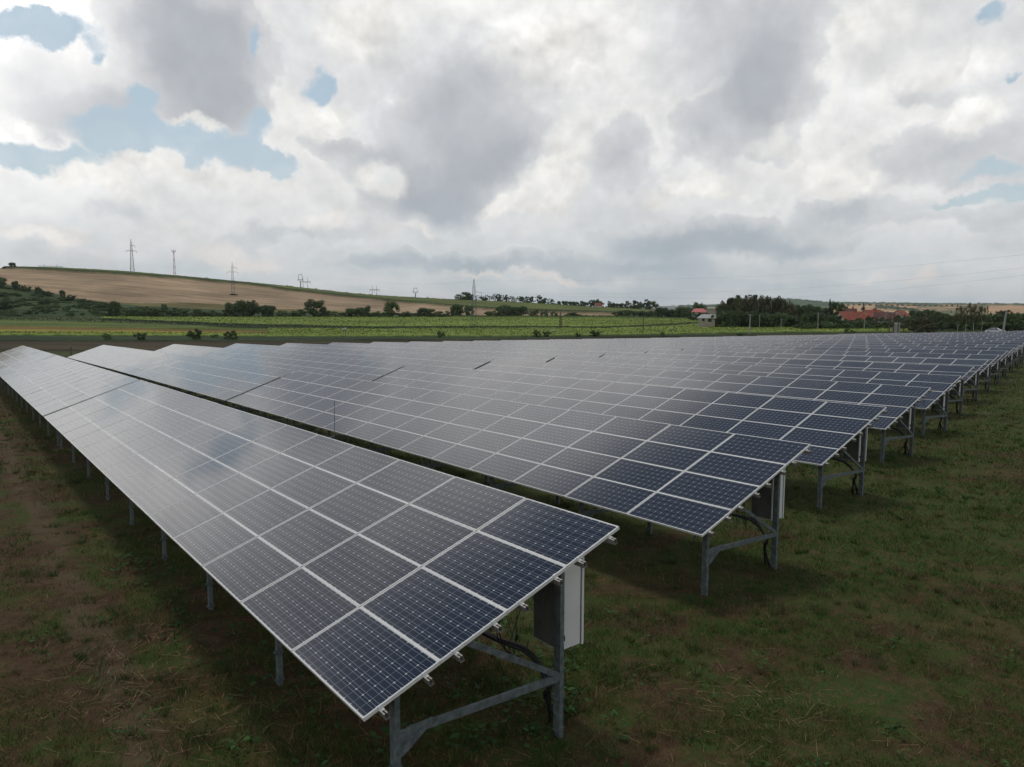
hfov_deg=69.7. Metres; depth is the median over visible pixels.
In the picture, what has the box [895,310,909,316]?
village house
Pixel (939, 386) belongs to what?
solar table
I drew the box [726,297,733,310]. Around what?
tall tree
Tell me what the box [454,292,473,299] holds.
leafy tree
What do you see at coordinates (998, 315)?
tall tree
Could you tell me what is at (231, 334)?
bush
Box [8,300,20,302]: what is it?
bush
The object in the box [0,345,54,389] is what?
solar table
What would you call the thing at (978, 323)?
bush
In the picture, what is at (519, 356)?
solar table
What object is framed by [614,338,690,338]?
solar table
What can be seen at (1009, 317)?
leafy tree
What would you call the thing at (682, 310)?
leafy tree
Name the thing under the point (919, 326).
bush
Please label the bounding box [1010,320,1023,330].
bush
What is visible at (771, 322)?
bush
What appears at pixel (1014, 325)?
bush
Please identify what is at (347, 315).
bush
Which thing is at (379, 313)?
bush
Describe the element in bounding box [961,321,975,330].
bush
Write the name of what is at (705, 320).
shed
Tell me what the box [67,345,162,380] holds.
solar table
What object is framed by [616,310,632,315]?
leafy tree
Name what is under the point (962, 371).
solar table
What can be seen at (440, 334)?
bush
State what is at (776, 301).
leafy tree
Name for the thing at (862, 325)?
bush
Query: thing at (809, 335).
solar table
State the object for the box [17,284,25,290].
bush
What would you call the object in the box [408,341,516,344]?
solar table
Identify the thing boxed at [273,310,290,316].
bush
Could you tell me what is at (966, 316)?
birch tree
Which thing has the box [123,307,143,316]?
bush
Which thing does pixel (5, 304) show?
leafy tree
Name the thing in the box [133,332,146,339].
bush
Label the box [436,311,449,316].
bush
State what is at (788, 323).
bush
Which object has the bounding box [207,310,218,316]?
bush
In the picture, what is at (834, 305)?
leafy tree
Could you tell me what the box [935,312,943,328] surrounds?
tall tree
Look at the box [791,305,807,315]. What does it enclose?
leafy tree
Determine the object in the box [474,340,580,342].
solar table
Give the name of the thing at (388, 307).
leafy tree
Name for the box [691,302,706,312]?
leafy tree
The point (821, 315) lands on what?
tall tree
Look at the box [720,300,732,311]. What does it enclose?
leafy tree
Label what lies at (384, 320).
sunflower crop
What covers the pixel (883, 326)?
bush
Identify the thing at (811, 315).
leafy tree
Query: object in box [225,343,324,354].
solar table
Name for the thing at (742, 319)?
leafy tree
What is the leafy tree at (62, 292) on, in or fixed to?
on the ground at (128, 290)
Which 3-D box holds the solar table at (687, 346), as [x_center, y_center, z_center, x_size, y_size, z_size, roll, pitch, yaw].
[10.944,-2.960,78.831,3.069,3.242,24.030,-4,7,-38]
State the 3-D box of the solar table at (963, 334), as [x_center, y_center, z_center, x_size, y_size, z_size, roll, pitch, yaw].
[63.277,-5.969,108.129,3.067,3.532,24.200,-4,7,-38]
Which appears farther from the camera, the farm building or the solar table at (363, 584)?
the farm building
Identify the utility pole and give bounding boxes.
[747,314,753,333]
[888,313,895,332]
[897,314,904,332]
[1002,311,1006,331]
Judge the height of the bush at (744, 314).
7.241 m
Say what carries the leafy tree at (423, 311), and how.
on the ground at (128, 290)
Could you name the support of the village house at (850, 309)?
on the ground at (128, 290)
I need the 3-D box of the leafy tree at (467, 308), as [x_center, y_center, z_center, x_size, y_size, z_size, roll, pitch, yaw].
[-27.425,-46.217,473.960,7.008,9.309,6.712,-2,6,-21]
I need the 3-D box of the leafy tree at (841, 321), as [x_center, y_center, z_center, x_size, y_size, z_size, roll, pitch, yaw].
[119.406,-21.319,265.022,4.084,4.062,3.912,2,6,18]
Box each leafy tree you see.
[0,277,6,286]
[0,299,14,309]
[11,281,17,289]
[59,290,65,296]
[106,300,120,316]
[225,302,235,315]
[230,299,253,316]
[246,300,257,316]
[253,305,272,316]
[264,305,276,316]
[304,299,326,316]
[346,307,363,316]
[360,305,370,316]
[381,300,399,316]
[417,307,429,316]
[425,309,438,316]
[450,303,463,315]
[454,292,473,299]
[464,305,474,315]
[495,305,512,315]
[510,306,528,315]
[528,309,539,315]
[540,311,547,315]
[615,303,623,307]
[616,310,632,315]
[629,300,637,308]
[631,310,644,315]
[636,302,642,308]
[644,311,657,316]
[647,301,658,308]
[654,307,668,316]
[666,309,678,316]
[672,306,690,316]
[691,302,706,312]
[715,304,730,319]
[716,310,736,326]
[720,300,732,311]
[733,297,745,325]
[735,311,746,326]
[744,294,752,311]
[745,310,762,326]
[751,296,769,325]
[759,295,773,326]
[761,313,771,326]
[770,297,783,314]
[773,312,791,326]
[783,302,797,315]
[784,315,800,326]
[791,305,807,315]
[805,304,814,312]
[808,306,821,319]
[808,313,820,325]
[821,307,831,316]
[830,301,843,314]
[836,304,847,312]
[838,319,848,327]
[899,316,909,323]
[908,310,919,315]
[925,309,936,316]
[929,312,940,323]
[940,314,950,328]
[981,315,991,323]
[999,313,1013,326]
[1011,314,1022,320]
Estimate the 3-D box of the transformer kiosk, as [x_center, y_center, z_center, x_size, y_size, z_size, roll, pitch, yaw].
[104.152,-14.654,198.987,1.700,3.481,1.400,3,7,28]
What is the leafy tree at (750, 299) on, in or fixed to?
on the ground at (128, 290)
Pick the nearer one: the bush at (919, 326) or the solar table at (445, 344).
the solar table at (445, 344)
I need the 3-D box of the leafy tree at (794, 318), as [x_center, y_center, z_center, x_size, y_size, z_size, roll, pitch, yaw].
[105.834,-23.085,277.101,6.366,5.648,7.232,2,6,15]
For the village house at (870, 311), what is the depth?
326.69 m
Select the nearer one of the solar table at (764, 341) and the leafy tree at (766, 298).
the solar table at (764, 341)
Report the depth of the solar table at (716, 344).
82.11 m
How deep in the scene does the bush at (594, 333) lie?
192.70 m
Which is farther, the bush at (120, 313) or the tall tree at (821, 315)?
the bush at (120, 313)
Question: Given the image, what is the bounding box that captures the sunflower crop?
[0,315,907,335]
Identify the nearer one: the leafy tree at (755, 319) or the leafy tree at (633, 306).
the leafy tree at (755, 319)
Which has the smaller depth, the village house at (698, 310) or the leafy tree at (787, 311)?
the leafy tree at (787, 311)
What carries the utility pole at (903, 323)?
on the ground at (128, 290)
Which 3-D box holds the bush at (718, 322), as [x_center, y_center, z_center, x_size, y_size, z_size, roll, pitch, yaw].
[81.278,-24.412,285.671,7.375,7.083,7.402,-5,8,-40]
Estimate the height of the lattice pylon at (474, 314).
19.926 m
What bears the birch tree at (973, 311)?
on the ground at (128, 290)
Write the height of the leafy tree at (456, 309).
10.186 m
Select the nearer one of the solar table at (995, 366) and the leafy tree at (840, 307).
the solar table at (995, 366)
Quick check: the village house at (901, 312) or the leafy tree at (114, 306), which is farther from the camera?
the leafy tree at (114, 306)
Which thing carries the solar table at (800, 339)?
on the ground at (128, 290)
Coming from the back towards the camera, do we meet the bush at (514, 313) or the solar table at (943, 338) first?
the bush at (514, 313)
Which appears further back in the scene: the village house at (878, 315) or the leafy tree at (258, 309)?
the leafy tree at (258, 309)
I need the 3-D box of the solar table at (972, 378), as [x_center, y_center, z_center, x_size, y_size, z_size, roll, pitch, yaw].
[17.538,-0.642,48.898,3.076,3.090,24.195,-4,7,-38]
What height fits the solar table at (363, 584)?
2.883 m
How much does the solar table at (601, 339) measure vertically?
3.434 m
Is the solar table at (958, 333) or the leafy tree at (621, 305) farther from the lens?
the leafy tree at (621, 305)
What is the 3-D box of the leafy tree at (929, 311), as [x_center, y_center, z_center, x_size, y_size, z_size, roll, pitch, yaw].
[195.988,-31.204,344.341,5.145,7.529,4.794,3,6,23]
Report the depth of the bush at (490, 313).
464.64 m
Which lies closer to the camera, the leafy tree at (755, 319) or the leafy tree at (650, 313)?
the leafy tree at (755, 319)
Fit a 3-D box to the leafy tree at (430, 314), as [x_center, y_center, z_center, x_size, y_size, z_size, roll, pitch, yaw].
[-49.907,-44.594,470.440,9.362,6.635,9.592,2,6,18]
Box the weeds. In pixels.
[0,428,1020,766]
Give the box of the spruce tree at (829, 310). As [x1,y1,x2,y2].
[826,299,832,315]
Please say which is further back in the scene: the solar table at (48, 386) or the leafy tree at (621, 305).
the leafy tree at (621, 305)
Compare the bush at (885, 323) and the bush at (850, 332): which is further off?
the bush at (885, 323)
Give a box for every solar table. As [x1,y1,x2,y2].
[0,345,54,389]
[0,355,138,445]
[44,380,619,766]
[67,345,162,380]
[116,352,294,422]
[156,344,250,360]
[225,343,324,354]
[226,350,406,386]
[227,371,810,595]
[280,343,382,350]
[311,348,493,376]
[327,342,431,348]
[370,342,477,346]
[373,364,887,508]
[376,347,557,361]
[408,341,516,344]
[428,346,606,357]
[443,341,550,343]
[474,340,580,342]
[474,344,649,355]
[476,359,931,462]
[501,340,606,341]
[515,343,684,352]
[549,339,653,339]
[549,342,715,349]
[549,355,961,435]
[580,342,741,347]
[591,340,630,340]
[601,352,974,417]
[607,341,763,344]
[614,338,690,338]
[631,340,782,343]
[648,349,988,402]
[654,339,799,341]
[685,347,999,392]
[691,338,816,340]
[698,337,829,339]
[708,336,842,337]
[715,345,1007,384]
[737,335,863,336]
[742,343,1014,377]
[752,336,844,336]
[765,342,1020,371]
[773,334,872,335]
[785,341,1023,367]
[802,339,1023,363]
[817,338,1023,360]
[832,337,1023,357]
[845,336,1023,336]
[864,334,1023,335]
[875,332,1023,334]
[884,331,1023,333]
[886,333,1023,334]
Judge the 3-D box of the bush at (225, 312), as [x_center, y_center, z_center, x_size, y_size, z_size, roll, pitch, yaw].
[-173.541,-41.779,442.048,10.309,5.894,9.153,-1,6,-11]
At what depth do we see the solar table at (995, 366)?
56.47 m
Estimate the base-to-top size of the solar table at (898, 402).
2.980 m
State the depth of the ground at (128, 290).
11.28 m
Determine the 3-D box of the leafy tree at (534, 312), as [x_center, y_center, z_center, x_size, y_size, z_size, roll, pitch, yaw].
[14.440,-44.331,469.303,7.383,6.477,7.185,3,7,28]
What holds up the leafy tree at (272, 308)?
on the ground at (128, 290)
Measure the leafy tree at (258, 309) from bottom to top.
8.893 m
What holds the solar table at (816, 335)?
on the ground at (128, 290)
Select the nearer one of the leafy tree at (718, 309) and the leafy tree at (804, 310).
the leafy tree at (804, 310)
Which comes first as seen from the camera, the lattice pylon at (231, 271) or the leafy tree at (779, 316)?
the leafy tree at (779, 316)
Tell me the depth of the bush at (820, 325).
245.46 m
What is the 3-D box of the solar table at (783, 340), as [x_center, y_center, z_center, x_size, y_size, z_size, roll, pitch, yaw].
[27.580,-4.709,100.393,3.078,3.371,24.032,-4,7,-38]
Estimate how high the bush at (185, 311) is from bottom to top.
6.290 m
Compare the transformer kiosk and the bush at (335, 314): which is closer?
the transformer kiosk
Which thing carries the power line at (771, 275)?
hanging from the lattice pylon at (474, 314)
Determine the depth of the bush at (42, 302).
474.46 m
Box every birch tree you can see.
[744,297,753,312]
[753,297,763,312]
[767,297,776,314]
[776,299,790,312]
[950,306,966,331]
[955,305,975,331]
[963,302,984,331]
[973,305,991,331]
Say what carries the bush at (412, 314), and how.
on the ground at (128, 290)
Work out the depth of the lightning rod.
14.50 m
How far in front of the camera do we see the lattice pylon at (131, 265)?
774.06 m
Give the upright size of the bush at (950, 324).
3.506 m
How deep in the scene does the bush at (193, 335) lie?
157.01 m
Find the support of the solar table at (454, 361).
on the ground at (128, 290)
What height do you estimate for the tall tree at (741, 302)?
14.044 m
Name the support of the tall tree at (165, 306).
on the ground at (128, 290)
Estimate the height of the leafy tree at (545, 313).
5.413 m
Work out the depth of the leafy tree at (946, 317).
247.48 m
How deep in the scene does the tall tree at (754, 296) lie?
299.48 m
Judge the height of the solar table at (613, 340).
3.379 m
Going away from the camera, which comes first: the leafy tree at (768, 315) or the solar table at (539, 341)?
the solar table at (539, 341)
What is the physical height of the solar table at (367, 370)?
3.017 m
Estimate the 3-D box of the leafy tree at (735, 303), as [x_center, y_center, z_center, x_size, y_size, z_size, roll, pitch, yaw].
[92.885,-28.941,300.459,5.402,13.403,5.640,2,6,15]
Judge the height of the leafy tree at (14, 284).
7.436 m
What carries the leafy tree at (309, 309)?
on the ground at (128, 290)
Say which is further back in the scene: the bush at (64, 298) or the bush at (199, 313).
the bush at (64, 298)
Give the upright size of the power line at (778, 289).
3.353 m
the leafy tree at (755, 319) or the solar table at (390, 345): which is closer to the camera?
the solar table at (390, 345)
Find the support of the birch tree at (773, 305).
on the ground at (128, 290)
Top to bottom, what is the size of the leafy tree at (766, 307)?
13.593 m
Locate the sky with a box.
[0,0,1023,306]
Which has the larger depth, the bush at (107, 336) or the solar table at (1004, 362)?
the bush at (107, 336)
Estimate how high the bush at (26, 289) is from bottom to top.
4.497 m
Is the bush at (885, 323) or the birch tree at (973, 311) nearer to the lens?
the birch tree at (973, 311)
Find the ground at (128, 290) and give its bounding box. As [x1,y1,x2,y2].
[0,266,1023,766]
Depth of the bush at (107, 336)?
146.67 m
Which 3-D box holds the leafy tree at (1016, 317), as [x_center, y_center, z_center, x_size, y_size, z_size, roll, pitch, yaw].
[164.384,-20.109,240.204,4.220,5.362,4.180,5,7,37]
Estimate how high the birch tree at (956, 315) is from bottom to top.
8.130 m
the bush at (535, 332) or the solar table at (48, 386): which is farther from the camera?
the bush at (535, 332)
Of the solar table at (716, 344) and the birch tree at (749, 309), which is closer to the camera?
the solar table at (716, 344)
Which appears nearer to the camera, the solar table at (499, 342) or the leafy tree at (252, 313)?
the solar table at (499, 342)
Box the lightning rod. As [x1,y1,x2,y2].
[329,400,334,438]
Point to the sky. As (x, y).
(548, 149)
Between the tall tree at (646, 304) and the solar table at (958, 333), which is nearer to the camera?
the solar table at (958, 333)
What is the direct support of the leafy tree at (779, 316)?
on the ground at (128, 290)
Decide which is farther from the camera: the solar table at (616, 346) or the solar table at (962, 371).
the solar table at (616, 346)
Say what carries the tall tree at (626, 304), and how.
on the ground at (128, 290)
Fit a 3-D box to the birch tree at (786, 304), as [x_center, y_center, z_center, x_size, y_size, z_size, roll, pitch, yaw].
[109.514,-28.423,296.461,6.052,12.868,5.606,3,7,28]
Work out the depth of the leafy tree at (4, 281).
546.87 m
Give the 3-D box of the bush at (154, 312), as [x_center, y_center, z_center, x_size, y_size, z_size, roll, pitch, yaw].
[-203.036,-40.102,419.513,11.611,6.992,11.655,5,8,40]
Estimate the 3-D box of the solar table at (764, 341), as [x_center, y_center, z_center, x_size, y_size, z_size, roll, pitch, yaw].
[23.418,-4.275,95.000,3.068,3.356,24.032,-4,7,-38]
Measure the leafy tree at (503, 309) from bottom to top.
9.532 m
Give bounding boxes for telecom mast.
[171,249,175,274]
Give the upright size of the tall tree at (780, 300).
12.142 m
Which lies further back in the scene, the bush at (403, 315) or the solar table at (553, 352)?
the bush at (403, 315)
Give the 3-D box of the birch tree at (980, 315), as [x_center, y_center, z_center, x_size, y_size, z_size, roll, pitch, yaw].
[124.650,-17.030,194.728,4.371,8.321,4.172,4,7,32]
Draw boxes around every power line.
[477,254,1023,280]
[489,275,1021,297]
[530,268,1017,293]
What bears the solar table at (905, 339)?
on the ground at (128, 290)
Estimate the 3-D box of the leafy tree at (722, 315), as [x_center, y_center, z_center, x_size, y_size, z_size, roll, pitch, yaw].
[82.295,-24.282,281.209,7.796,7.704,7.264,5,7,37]
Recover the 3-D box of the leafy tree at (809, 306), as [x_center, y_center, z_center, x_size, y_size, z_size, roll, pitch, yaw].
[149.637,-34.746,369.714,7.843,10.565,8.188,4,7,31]
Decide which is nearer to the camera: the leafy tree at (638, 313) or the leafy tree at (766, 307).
the leafy tree at (766, 307)
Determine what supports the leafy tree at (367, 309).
on the ground at (128, 290)
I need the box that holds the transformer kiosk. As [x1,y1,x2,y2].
[894,323,899,332]
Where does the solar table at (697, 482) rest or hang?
on the ground at (128, 290)
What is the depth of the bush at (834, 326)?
241.22 m
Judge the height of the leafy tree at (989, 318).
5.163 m
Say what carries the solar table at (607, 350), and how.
on the ground at (128, 290)
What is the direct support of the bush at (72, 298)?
on the ground at (128, 290)
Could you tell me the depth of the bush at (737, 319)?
277.92 m
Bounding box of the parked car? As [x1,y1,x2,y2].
[985,328,1004,331]
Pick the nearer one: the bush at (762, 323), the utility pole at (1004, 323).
the utility pole at (1004, 323)
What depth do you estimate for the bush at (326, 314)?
458.99 m
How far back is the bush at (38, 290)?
527.58 m
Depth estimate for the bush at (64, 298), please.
508.79 m
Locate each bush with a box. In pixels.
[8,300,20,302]
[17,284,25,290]
[21,286,31,291]
[23,310,37,313]
[34,287,42,293]
[36,301,49,304]
[58,296,71,300]
[67,294,75,300]
[102,333,112,339]
[117,309,133,316]
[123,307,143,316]
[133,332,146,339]
[136,306,152,316]
[146,307,168,316]
[164,307,184,316]
[180,308,195,316]
[186,328,202,338]
[192,309,207,316]
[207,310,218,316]
[216,309,231,316]
[223,330,237,339]
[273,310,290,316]
[288,311,299,316]
[291,309,306,316]
[318,308,330,316]
[328,311,343,316]
[342,312,354,316]
[365,312,378,316]
[373,311,386,316]
[396,312,410,316]
[403,311,418,316]
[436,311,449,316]
[437,331,445,337]
[484,310,499,315]
[504,311,519,315]
[532,330,540,336]
[564,312,582,315]
[589,330,602,335]
[686,311,696,319]
[711,312,727,326]
[727,310,740,327]
[738,312,751,326]
[752,312,768,326]
[766,315,778,326]
[781,313,794,325]
[793,322,809,328]
[803,322,818,328]
[817,323,826,328]
[823,314,835,323]
[826,324,843,328]
[840,322,854,328]
[844,328,855,333]
[856,321,870,327]
[874,324,888,328]
[882,321,892,327]
[907,316,935,332]
[927,323,942,330]
[933,321,948,330]
[940,321,960,330]
[952,323,969,330]
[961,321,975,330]
[969,321,983,330]
[975,321,990,330]
[991,321,1014,330]
[1001,319,1023,330]
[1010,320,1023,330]
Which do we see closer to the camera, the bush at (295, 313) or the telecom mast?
the bush at (295, 313)
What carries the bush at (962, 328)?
on the ground at (128, 290)
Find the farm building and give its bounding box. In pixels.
[705,307,716,315]
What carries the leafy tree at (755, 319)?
on the ground at (128, 290)
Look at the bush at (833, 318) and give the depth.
263.09 m
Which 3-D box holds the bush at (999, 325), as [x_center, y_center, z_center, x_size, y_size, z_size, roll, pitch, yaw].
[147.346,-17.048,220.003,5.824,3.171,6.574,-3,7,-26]
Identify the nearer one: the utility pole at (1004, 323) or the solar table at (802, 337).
the solar table at (802, 337)
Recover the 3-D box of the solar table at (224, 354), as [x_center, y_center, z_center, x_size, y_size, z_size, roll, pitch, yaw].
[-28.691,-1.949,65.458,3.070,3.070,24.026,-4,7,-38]
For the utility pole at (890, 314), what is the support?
on the ground at (128, 290)
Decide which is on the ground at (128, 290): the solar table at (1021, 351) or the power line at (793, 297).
the solar table at (1021, 351)
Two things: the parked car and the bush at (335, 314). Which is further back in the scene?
the bush at (335, 314)
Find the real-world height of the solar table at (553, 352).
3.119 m
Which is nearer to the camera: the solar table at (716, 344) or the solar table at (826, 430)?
the solar table at (826, 430)
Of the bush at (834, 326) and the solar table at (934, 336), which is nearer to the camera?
the solar table at (934, 336)
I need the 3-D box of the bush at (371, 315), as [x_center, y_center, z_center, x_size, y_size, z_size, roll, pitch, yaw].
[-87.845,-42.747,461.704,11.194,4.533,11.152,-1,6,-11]
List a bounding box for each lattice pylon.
[127,240,134,271]
[230,264,236,292]
[470,280,481,324]
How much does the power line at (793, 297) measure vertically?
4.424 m
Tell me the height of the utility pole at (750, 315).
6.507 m
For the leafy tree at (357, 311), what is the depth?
456.90 m
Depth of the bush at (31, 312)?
417.01 m
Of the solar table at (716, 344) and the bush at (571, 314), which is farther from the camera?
the bush at (571, 314)
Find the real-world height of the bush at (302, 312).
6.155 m
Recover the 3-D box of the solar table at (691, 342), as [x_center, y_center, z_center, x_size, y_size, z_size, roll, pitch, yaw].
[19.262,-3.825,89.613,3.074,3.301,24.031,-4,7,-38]
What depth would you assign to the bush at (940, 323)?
231.66 m
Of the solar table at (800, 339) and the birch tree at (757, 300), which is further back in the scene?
the birch tree at (757, 300)
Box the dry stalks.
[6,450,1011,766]
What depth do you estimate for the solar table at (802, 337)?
105.55 m
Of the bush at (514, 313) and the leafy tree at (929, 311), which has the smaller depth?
the leafy tree at (929, 311)
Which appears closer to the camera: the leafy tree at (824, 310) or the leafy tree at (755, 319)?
the leafy tree at (755, 319)
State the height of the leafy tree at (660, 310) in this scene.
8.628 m
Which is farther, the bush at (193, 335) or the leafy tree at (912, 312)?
the leafy tree at (912, 312)
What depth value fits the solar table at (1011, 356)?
67.48 m
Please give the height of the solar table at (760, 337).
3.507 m
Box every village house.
[691,308,705,319]
[836,309,866,321]
[844,306,856,310]
[863,308,881,312]
[873,312,894,322]
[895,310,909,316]
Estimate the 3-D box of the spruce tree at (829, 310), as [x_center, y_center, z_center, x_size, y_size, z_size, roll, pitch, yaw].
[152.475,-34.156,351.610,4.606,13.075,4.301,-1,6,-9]
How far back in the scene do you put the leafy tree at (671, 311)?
460.95 m
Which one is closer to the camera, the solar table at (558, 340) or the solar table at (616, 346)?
the solar table at (616, 346)
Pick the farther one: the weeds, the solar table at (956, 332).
the solar table at (956, 332)
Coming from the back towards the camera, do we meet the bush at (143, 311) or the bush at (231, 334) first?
the bush at (143, 311)
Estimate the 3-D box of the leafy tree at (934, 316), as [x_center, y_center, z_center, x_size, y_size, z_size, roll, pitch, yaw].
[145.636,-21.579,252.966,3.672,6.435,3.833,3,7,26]
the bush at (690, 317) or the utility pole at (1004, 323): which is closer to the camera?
the utility pole at (1004, 323)
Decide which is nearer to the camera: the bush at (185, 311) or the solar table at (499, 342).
the solar table at (499, 342)
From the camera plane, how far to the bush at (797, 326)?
247.02 m
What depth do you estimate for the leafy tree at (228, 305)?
443.02 m
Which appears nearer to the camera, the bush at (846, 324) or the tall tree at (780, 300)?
the bush at (846, 324)
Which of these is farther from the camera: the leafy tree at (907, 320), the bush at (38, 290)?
the bush at (38, 290)
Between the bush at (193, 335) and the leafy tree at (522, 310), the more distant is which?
the leafy tree at (522, 310)
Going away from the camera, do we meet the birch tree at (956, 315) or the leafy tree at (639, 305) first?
the birch tree at (956, 315)
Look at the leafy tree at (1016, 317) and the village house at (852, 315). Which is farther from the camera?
the village house at (852, 315)
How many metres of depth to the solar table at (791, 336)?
121.49 m
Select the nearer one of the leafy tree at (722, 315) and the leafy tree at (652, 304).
the leafy tree at (722, 315)
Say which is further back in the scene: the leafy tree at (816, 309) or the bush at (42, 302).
the bush at (42, 302)
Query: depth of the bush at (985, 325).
225.62 m
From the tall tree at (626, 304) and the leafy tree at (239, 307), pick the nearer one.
the leafy tree at (239, 307)
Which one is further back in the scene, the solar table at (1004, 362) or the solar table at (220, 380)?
the solar table at (1004, 362)
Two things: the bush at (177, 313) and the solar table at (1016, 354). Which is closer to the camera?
the solar table at (1016, 354)
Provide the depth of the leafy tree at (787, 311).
292.29 m
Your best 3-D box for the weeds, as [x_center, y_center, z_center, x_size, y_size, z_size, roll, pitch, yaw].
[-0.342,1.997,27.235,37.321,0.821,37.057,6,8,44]
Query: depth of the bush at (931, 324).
233.99 m
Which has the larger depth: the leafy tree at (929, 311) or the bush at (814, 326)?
the leafy tree at (929, 311)
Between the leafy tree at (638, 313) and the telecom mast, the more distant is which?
the telecom mast
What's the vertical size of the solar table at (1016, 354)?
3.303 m
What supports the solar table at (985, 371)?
on the ground at (128, 290)
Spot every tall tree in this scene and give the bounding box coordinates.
[161,304,168,315]
[624,301,630,307]
[643,299,650,309]
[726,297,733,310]
[735,295,749,312]
[750,294,758,323]
[777,299,786,312]
[813,313,824,322]
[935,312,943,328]
[997,311,1003,319]
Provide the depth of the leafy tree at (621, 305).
837.99 m
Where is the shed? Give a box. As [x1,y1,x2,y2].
[697,314,717,326]
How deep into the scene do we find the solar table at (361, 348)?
74.49 m

